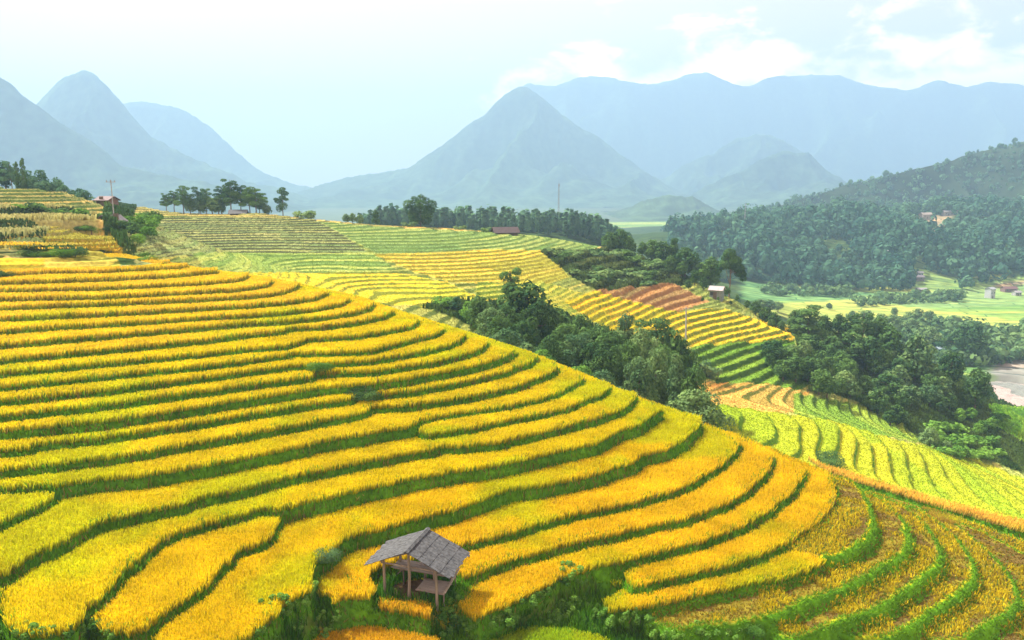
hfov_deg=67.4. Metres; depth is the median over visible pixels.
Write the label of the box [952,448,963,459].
bush
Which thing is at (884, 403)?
tree
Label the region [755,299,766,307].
tree
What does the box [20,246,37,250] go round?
bush
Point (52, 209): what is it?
bush
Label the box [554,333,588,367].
tree
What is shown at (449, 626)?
bush
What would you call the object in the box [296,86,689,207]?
mountain
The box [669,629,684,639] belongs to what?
bush
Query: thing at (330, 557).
bush
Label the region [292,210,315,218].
bush
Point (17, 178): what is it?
tree
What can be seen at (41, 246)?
bush
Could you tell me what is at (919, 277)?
house
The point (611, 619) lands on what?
bush
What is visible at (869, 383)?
tree
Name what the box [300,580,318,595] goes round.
bush
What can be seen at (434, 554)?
field hut
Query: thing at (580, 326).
tree
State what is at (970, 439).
bush
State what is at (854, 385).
tree
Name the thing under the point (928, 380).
tree
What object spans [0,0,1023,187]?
sky
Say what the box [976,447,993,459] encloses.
bush
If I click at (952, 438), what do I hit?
bush
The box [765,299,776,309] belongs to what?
tree
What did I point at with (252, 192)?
tree
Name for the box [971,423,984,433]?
bush
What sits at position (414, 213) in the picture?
tree
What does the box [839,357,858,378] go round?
tree
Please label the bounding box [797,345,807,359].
tree
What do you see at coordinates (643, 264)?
bush
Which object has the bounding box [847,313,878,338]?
tree
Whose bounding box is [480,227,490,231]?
bush
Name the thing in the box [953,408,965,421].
bush
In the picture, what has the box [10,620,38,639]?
bush
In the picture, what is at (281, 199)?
tree
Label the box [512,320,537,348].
tree
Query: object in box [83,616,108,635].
bush
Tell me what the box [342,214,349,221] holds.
bush
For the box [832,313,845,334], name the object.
tree
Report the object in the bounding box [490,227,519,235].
field shed
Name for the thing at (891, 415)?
tree
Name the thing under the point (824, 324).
tree
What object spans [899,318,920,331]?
tree
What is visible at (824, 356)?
tree
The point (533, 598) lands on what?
bush
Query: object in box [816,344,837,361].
tree
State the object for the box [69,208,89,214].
bush
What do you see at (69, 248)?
bush
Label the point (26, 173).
tree
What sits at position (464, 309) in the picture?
bush
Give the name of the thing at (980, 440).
bush
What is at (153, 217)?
bush
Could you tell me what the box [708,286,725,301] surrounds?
plank shed
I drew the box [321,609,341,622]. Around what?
bush
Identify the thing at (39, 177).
tree
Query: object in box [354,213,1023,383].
valley floor
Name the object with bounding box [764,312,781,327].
tree
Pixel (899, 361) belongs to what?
tree
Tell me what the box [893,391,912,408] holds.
tree
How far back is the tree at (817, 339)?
196.84 m
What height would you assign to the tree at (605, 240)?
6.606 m
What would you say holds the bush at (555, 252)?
on the back hillside at (1012, 393)
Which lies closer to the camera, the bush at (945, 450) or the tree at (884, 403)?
the bush at (945, 450)
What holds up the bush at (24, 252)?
on the terraced hillside at (10, 258)
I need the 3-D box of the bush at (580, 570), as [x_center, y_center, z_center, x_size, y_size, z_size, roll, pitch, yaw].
[3.955,16.956,51.793,1.853,1.144,1.649,4,11,23]
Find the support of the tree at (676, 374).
on the back hillside at (1012, 393)
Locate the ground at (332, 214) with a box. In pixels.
[273,207,736,222]
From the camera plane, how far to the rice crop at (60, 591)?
59.55 m
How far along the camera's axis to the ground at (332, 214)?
2523.68 m
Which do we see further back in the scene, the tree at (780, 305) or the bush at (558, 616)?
the tree at (780, 305)
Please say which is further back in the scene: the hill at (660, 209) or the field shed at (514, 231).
the hill at (660, 209)
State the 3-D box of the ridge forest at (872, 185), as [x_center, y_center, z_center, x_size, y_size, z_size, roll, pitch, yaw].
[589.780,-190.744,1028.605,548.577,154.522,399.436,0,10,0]
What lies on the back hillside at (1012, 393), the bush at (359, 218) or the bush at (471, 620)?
the bush at (359, 218)
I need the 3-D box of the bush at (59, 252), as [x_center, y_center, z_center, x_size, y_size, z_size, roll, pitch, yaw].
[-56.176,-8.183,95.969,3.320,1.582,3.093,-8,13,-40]
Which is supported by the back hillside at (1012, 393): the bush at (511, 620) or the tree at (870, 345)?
the tree at (870, 345)
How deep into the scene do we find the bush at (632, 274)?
204.74 m
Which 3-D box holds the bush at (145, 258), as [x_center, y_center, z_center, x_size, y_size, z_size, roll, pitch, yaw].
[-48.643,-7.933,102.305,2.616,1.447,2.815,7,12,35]
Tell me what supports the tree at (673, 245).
on the back hillside at (1012, 393)
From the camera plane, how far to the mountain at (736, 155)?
4064.15 m
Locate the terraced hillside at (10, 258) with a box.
[0,210,1023,639]
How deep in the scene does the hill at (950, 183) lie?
1118.35 m
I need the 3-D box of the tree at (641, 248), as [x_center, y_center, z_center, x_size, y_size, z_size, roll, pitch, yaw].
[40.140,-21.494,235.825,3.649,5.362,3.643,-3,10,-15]
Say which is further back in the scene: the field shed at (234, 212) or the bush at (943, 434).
the field shed at (234, 212)
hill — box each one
[586,195,719,221]
[768,142,1023,209]
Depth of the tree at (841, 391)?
171.24 m
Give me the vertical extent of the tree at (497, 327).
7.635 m
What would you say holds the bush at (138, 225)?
on the back hillside at (1012, 393)
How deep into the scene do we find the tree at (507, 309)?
116.95 m
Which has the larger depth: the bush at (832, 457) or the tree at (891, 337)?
the tree at (891, 337)
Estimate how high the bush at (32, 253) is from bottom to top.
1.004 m
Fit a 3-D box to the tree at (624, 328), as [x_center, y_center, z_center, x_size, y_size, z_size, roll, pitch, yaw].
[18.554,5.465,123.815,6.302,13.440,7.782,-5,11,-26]
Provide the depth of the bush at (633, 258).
218.00 m
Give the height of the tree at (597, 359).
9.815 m
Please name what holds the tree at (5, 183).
on the back hillside at (1012, 393)
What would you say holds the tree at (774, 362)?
on the back hillside at (1012, 393)
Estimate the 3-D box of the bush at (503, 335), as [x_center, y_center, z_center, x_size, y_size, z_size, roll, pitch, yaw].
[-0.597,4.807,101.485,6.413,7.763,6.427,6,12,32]
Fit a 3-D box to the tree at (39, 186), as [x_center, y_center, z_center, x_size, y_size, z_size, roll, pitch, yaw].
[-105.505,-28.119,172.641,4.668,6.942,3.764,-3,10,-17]
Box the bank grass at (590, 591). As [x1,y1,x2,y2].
[0,255,1023,639]
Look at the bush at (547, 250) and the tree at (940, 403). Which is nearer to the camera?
the tree at (940, 403)
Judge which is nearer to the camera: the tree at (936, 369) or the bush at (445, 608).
the bush at (445, 608)
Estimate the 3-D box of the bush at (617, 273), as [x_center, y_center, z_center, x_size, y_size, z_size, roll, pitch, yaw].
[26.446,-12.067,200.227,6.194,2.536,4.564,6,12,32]
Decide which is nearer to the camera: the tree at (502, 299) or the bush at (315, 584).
the bush at (315, 584)
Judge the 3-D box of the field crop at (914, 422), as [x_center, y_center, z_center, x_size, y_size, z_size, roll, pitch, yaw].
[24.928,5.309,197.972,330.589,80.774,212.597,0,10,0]
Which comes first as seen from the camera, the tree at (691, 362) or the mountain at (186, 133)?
the tree at (691, 362)
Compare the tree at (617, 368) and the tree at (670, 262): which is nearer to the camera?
the tree at (617, 368)
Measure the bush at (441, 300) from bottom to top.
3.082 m
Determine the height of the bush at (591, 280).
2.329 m
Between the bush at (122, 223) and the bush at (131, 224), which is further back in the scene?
the bush at (131, 224)
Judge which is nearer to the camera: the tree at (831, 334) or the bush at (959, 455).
the bush at (959, 455)
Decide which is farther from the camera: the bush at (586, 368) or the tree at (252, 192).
the tree at (252, 192)
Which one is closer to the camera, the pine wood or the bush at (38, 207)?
the bush at (38, 207)
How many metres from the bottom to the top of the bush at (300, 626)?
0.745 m
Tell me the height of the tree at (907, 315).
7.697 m
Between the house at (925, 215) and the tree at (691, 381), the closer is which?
the tree at (691, 381)
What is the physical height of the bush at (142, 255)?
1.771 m
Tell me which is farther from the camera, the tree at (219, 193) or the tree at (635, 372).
the tree at (219, 193)
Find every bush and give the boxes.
[0,269,15,276]
[0,624,10,639]
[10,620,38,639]
[11,204,29,208]
[16,249,40,256]
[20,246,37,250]
[23,202,41,209]
[25,251,40,257]
[28,243,50,250]
[28,622,55,636]
[29,203,47,212]
[30,251,54,256]
[40,208,68,212]
[41,246,55,251]
[48,241,75,246]
[48,249,77,256]
[48,624,75,638]
[58,247,89,258]
[60,246,76,249]
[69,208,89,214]
[73,226,93,231]
[78,225,101,234]
[78,615,94,636]
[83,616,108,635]
[94,212,112,218]
[96,249,113,252]
[100,622,117,639]
[105,220,128,227]
[123,215,145,223]
[126,222,135,227]
[126,227,137,234]
[128,233,145,244]
[132,223,144,229]
[133,252,150,256]
[135,219,158,228]
[137,225,157,236]
[138,210,163,219]
[138,255,157,260]
[142,214,161,223]
[184,197,195,213]
[193,200,207,213]
[204,198,218,213]
[210,197,225,213]
[253,616,266,637]
[258,592,290,607]
[261,204,271,213]
[280,602,294,615]
[291,618,303,629]
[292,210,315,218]
[294,594,310,607]
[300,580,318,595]
[305,362,333,373]
[310,618,333,639]
[315,547,340,563]
[316,609,325,620]
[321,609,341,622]
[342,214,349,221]
[343,385,381,401]
[348,213,356,222]
[355,214,363,223]
[401,222,417,226]
[431,296,453,306]
[432,622,454,639]
[433,609,454,624]
[439,604,456,614]
[441,589,461,604]
[448,296,462,310]
[449,613,464,626]
[453,225,466,229]
[458,301,472,325]
[461,619,478,632]
[469,614,484,623]
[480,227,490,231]
[487,607,515,629]
[489,327,524,345]
[504,610,519,623]
[515,341,541,352]
[518,588,537,607]
[533,349,558,363]
[535,579,553,597]
[539,580,551,595]
[540,610,563,627]
[541,248,553,251]
[549,250,561,255]
[552,575,570,588]
[552,602,575,619]
[553,251,572,256]
[558,560,583,580]
[559,595,582,609]
[560,249,575,253]
[563,251,583,257]
[568,269,582,275]
[571,365,595,377]
[574,576,587,583]
[581,596,598,607]
[584,278,597,283]
[585,250,608,255]
[586,616,607,631]
[587,273,599,278]
[589,270,607,277]
[590,276,604,280]
[591,265,603,269]
[592,369,625,390]
[592,607,609,620]
[598,606,626,627]
[604,268,623,277]
[610,250,623,256]
[613,248,630,254]
[617,603,637,620]
[620,255,642,261]
[623,256,640,261]
[627,270,645,277]
[631,609,655,624]
[635,270,657,274]
[637,261,661,268]
[637,275,652,279]
[639,259,659,264]
[640,270,651,275]
[641,281,652,285]
[648,624,667,639]
[651,268,665,272]
[665,389,735,431]
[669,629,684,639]
[694,620,720,637]
[699,359,712,375]
[701,367,722,379]
[724,627,742,639]
[744,623,765,638]
[816,450,845,467]
[918,427,941,446]
[923,420,943,435]
[929,441,955,455]
[934,442,969,452]
[935,429,957,443]
[938,435,947,441]
[939,440,952,454]
[940,421,951,432]
[947,436,963,444]
[948,433,975,445]
[949,424,962,433]
[950,422,970,432]
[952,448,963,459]
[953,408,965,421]
[964,408,978,419]
[964,449,980,458]
[969,434,1001,446]
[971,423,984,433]
[974,420,987,432]
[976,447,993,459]
[983,446,1007,455]
[985,418,997,428]
[989,412,1010,421]
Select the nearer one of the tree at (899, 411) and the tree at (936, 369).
the tree at (899, 411)
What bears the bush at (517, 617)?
on the terraced hillside at (10, 258)
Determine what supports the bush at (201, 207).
on the back hillside at (1012, 393)
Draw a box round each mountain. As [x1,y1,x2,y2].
[0,78,319,213]
[36,70,313,203]
[123,101,311,192]
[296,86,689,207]
[523,72,1023,182]
[660,134,828,195]
[691,151,846,209]
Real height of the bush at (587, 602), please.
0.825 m
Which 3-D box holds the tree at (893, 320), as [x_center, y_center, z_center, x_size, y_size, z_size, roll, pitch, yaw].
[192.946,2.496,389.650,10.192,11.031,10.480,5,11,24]
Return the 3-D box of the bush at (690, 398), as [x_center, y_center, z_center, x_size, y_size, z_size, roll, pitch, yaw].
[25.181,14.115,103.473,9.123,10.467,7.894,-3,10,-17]
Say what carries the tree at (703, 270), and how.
on the back hillside at (1012, 393)
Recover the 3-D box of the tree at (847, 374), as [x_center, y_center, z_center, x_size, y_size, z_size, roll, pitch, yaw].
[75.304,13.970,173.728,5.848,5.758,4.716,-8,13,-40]
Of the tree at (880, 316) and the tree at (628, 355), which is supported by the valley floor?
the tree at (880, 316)
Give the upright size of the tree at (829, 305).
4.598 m
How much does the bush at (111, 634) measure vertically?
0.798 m
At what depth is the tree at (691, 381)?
105.35 m
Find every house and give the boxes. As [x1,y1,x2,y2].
[93,196,120,206]
[916,275,924,280]
[919,212,932,219]
[941,210,953,215]
[984,287,995,298]
[1000,286,1018,291]
[1011,290,1022,295]
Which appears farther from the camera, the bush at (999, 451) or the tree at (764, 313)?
the tree at (764, 313)
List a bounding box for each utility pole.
[106,180,114,212]
[683,307,689,340]
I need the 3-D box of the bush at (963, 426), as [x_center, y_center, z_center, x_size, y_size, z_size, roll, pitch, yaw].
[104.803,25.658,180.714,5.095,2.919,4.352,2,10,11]
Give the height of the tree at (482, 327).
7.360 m
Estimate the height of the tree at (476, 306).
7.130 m
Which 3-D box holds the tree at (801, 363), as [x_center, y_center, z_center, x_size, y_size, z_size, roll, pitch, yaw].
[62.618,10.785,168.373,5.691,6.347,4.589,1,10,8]
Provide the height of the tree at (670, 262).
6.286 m
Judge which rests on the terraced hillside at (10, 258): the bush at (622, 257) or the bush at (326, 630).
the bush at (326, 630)
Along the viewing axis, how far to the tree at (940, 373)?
197.46 m
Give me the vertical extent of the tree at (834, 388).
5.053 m
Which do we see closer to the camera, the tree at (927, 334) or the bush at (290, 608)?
the bush at (290, 608)
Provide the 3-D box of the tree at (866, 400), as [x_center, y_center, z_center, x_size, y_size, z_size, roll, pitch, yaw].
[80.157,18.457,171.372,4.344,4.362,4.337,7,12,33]
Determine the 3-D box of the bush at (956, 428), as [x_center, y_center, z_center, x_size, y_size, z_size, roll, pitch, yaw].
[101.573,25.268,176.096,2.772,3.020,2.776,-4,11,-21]
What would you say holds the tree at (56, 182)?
on the back hillside at (1012, 393)
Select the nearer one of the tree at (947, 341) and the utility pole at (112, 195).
the utility pole at (112, 195)
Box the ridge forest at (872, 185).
[750,137,1023,211]
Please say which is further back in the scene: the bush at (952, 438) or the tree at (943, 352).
the tree at (943, 352)
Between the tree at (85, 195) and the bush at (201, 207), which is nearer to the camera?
the tree at (85, 195)
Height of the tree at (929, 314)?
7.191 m
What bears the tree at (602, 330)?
on the back hillside at (1012, 393)
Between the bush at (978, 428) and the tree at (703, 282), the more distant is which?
the tree at (703, 282)
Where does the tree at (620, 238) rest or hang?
on the back hillside at (1012, 393)
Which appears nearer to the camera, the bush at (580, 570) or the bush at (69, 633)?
the bush at (69, 633)
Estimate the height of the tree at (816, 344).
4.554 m
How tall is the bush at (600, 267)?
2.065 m
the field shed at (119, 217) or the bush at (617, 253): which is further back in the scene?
the bush at (617, 253)
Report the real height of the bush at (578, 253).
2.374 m
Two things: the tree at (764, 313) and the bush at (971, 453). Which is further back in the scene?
the tree at (764, 313)
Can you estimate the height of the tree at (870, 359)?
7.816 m
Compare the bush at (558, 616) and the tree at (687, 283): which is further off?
the tree at (687, 283)
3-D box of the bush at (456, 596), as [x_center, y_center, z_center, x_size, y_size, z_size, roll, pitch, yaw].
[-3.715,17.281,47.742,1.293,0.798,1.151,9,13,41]
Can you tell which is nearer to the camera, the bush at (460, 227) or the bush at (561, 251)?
the bush at (561, 251)
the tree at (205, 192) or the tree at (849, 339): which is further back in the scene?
the tree at (205, 192)
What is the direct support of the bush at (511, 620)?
on the terraced hillside at (10, 258)
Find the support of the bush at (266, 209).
on the back hillside at (1012, 393)
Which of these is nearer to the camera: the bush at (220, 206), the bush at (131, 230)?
the bush at (131, 230)
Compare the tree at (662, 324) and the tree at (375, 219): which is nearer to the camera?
the tree at (662, 324)
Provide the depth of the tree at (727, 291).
209.35 m
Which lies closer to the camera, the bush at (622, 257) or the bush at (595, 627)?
the bush at (595, 627)
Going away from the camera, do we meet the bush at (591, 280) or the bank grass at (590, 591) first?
the bank grass at (590, 591)
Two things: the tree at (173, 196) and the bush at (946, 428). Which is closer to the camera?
the bush at (946, 428)
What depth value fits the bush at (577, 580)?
51.68 m
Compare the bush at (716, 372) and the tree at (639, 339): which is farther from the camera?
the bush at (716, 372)
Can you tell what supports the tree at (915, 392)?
on the back hillside at (1012, 393)
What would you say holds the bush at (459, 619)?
on the terraced hillside at (10, 258)
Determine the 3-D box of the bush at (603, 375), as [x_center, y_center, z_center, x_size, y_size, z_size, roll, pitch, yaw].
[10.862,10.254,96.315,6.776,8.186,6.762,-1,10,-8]
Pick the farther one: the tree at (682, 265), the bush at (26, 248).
the tree at (682, 265)
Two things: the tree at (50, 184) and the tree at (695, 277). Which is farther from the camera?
the tree at (695, 277)
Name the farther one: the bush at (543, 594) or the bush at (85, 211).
the bush at (85, 211)
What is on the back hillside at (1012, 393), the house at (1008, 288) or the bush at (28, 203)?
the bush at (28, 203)
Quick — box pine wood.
[357,203,631,243]
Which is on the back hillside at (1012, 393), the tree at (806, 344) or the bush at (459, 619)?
the tree at (806, 344)
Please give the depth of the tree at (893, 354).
202.37 m
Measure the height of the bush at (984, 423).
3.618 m
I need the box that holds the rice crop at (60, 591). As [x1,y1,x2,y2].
[0,253,1023,639]
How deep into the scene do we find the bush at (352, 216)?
224.85 m
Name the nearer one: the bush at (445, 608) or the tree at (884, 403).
the bush at (445, 608)
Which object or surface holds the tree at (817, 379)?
on the back hillside at (1012, 393)
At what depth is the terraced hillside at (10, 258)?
59.03 m
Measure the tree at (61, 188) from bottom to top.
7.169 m
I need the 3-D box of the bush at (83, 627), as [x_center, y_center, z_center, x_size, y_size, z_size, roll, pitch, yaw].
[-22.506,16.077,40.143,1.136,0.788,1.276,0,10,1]
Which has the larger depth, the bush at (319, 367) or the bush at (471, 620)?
the bush at (319, 367)
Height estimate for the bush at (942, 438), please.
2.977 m
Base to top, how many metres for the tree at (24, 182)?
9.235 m
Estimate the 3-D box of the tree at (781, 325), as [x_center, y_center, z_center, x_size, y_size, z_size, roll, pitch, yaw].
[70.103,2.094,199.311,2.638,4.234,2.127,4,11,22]
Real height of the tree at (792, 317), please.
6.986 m
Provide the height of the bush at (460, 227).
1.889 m
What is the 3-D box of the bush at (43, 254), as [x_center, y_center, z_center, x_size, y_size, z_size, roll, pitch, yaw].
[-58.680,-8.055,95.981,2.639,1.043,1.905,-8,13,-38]
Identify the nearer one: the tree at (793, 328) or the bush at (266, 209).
the tree at (793, 328)
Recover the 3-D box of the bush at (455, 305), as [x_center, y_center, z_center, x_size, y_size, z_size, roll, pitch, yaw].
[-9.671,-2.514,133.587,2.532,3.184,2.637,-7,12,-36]
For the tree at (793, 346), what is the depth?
179.41 m
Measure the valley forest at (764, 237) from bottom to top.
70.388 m
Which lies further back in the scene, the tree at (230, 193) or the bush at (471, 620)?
the tree at (230, 193)
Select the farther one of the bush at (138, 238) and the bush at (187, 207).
the bush at (187, 207)
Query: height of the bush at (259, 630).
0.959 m
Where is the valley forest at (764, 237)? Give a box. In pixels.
[660,192,1023,289]
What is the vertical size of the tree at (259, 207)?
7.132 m
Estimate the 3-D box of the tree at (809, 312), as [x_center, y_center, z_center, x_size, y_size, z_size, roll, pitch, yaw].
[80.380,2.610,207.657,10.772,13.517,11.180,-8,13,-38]
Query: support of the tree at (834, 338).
on the back hillside at (1012, 393)
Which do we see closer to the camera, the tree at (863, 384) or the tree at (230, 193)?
the tree at (863, 384)
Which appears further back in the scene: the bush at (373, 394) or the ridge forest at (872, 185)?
the ridge forest at (872, 185)
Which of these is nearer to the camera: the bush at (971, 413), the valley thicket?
the bush at (971, 413)
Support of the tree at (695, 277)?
on the back hillside at (1012, 393)
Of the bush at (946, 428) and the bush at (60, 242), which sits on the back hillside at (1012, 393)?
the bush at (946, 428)
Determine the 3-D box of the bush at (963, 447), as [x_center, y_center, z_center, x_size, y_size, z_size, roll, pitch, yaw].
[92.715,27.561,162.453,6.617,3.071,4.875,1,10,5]
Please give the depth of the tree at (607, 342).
113.56 m
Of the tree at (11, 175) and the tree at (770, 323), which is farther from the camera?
the tree at (770, 323)
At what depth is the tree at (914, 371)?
199.16 m
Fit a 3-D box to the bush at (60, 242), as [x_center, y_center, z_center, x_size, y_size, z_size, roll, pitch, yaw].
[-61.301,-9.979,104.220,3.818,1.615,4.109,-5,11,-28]
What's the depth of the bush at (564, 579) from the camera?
51.05 m
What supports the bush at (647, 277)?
on the back hillside at (1012, 393)
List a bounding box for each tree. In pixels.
[0,160,15,188]
[0,161,18,188]
[13,162,20,188]
[17,169,31,184]
[19,158,28,188]
[28,169,50,188]
[33,179,52,191]
[42,181,55,191]
[50,177,63,191]
[55,184,69,193]
[75,189,94,202]
[159,193,172,210]
[165,191,179,211]
[173,186,192,213]
[190,186,206,213]
[200,188,211,213]
[209,186,231,213]
[218,179,239,209]
[231,184,245,209]
[238,187,259,212]
[244,186,268,211]
[252,193,266,212]
[273,187,288,215]
[371,209,380,224]
[403,194,436,226]
[464,294,491,329]
[473,307,507,336]
[486,315,514,339]
[496,279,552,338]
[496,304,522,330]
[497,267,521,315]
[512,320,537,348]
[519,302,558,346]
[533,335,569,366]
[543,305,570,345]
[549,323,579,352]
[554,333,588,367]
[564,331,602,351]
[569,314,593,337]
[574,342,614,377]
[584,323,614,343]
[595,331,630,353]
[601,231,615,248]
[605,344,628,386]
[607,229,628,249]
[611,313,641,357]
[617,341,647,393]
[621,356,659,403]
[622,235,636,251]
[628,327,661,375]
[634,317,688,360]
[637,241,646,254]
[641,347,672,404]
[643,239,659,259]
[653,241,673,261]
[654,343,679,406]
[657,327,687,377]
[663,255,676,273]
[665,353,685,410]
[667,238,680,261]
[671,338,699,374]
[673,247,701,277]
[675,262,687,275]
[677,363,711,413]
[684,280,692,288]
[690,269,700,284]
[692,262,710,280]
[699,277,707,290]
[703,256,721,285]
[716,248,746,297]
[724,286,730,296]
[744,300,750,307]
[749,300,761,314]
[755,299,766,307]
[758,307,771,321]
[760,339,787,360]
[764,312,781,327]
[764,351,786,367]
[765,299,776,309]
[768,319,774,326]
[773,359,793,380]
[775,301,783,309]
[777,320,786,331]
[784,346,799,359]
[785,355,810,381]
[786,323,803,338]
[787,310,803,326]
[787,344,800,355]
[794,305,828,339]
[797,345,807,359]
[798,340,812,355]
[802,356,821,381]
[804,334,823,352]
[808,368,834,394]
[810,339,820,350]
[813,358,824,369]
[814,351,836,368]
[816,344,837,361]
[817,376,839,398]
[818,315,832,331]
[820,330,838,339]
[823,335,846,349]
[826,303,832,308]
[830,349,851,358]
[831,350,849,371]
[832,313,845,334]
[832,370,854,390]
[837,332,865,358]
[837,377,848,393]
[839,315,857,336]
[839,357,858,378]
[842,378,862,397]
[845,311,859,318]
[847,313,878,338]
[850,335,885,370]
[855,378,869,391]
[856,375,875,392]
[859,309,873,324]
[861,394,880,410]
[863,347,886,369]
[868,315,892,344]
[869,357,888,376]
[869,389,889,413]
[870,373,902,396]
[872,313,886,322]
[875,325,903,354]
[876,347,892,368]
[882,344,898,359]
[882,410,899,424]
[885,314,901,329]
[886,358,914,380]
[890,307,898,314]
[890,364,912,387]
[891,406,909,424]
[892,351,906,365]
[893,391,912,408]
[894,385,913,399]
[897,334,937,379]
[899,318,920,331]
[902,311,912,317]
[904,384,922,405]
[906,362,917,374]
[909,309,926,320]
[913,326,943,344]
[918,373,943,394]
[919,384,942,405]
[924,310,935,319]
[928,367,941,377]
[930,371,951,384]
[930,393,948,410]
[937,349,950,362]
[937,375,954,395]
[938,351,966,383]
[940,333,961,349]
[945,393,957,409]
[952,321,992,362]
[961,366,995,408]
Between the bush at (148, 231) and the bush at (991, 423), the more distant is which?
the bush at (991, 423)
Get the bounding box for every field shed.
[97,213,128,221]
[228,210,248,214]
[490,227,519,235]
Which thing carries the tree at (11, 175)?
on the back hillside at (1012, 393)
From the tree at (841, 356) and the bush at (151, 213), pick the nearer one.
the bush at (151, 213)
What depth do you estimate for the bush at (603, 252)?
215.84 m
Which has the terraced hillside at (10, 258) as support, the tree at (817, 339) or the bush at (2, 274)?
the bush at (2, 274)
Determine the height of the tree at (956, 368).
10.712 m
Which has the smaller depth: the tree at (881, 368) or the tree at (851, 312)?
the tree at (881, 368)
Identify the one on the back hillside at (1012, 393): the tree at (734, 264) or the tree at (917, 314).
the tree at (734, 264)
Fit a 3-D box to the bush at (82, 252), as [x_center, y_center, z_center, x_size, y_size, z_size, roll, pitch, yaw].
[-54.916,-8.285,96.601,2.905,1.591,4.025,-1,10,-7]
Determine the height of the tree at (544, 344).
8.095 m
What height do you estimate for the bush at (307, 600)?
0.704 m
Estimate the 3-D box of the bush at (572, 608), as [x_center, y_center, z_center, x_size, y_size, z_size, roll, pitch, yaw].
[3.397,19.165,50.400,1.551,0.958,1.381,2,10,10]
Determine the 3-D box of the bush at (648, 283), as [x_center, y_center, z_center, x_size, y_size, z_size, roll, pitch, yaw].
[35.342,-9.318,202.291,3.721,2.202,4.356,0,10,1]
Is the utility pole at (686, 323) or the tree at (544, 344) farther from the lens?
the utility pole at (686, 323)
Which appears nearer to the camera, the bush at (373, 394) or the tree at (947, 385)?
the bush at (373, 394)
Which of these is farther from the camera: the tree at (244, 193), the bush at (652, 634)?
the tree at (244, 193)
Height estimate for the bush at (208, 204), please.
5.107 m
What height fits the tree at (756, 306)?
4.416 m
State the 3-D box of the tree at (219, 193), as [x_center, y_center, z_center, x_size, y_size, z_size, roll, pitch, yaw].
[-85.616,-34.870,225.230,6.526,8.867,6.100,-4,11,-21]
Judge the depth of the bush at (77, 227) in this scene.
116.11 m
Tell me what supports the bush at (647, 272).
on the back hillside at (1012, 393)
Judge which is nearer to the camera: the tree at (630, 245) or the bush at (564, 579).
the bush at (564, 579)
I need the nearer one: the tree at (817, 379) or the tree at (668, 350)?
the tree at (668, 350)
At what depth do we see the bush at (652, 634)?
48.61 m
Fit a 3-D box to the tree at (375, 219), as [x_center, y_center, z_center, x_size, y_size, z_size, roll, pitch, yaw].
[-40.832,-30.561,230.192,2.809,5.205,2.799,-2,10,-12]
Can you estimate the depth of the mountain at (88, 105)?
3062.51 m
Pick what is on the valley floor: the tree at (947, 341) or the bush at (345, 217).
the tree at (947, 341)
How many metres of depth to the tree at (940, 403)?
187.06 m
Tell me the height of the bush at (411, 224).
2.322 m
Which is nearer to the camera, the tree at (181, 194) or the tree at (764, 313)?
the tree at (764, 313)
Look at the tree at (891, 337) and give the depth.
204.02 m
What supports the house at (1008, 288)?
on the valley floor
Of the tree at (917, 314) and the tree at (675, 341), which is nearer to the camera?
the tree at (675, 341)
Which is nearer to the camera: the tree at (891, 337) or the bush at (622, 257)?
the tree at (891, 337)
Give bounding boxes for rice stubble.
[602,443,1023,639]
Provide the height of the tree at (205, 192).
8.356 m
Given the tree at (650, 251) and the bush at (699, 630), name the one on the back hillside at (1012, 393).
the tree at (650, 251)
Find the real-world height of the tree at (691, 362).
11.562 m
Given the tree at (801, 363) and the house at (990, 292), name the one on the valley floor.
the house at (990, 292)
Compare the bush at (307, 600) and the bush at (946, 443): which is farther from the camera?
the bush at (946, 443)
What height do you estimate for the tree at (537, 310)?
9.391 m
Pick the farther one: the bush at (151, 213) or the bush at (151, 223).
the bush at (151, 213)
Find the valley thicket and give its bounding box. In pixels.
[758,282,1023,365]
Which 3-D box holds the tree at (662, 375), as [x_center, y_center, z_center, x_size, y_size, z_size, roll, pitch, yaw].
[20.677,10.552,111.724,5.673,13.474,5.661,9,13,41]
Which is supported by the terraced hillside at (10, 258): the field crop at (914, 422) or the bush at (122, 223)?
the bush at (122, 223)
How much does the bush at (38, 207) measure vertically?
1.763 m
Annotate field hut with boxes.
[364,527,469,611]
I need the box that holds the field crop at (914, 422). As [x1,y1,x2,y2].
[0,186,1023,520]
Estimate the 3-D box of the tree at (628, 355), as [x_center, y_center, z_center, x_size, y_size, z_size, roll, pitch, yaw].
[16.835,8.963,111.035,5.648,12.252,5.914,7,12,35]
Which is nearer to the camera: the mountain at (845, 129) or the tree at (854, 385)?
the tree at (854, 385)
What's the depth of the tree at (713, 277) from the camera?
225.14 m
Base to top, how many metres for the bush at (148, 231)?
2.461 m
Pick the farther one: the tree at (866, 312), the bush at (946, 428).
the tree at (866, 312)
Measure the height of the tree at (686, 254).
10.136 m
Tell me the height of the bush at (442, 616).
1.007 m
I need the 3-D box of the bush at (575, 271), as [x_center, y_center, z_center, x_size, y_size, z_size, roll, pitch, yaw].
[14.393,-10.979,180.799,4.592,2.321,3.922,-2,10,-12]
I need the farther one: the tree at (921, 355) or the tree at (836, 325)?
the tree at (836, 325)
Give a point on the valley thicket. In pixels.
(1006, 343)
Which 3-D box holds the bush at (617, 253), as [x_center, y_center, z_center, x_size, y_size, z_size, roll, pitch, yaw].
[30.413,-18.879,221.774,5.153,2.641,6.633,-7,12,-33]
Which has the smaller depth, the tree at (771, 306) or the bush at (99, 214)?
the bush at (99, 214)
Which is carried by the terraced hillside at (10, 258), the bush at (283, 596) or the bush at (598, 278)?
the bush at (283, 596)
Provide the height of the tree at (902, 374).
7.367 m
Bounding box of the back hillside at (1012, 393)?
[0,187,1023,519]
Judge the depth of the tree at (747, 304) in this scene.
206.92 m
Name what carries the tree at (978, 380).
on the back hillside at (1012, 393)

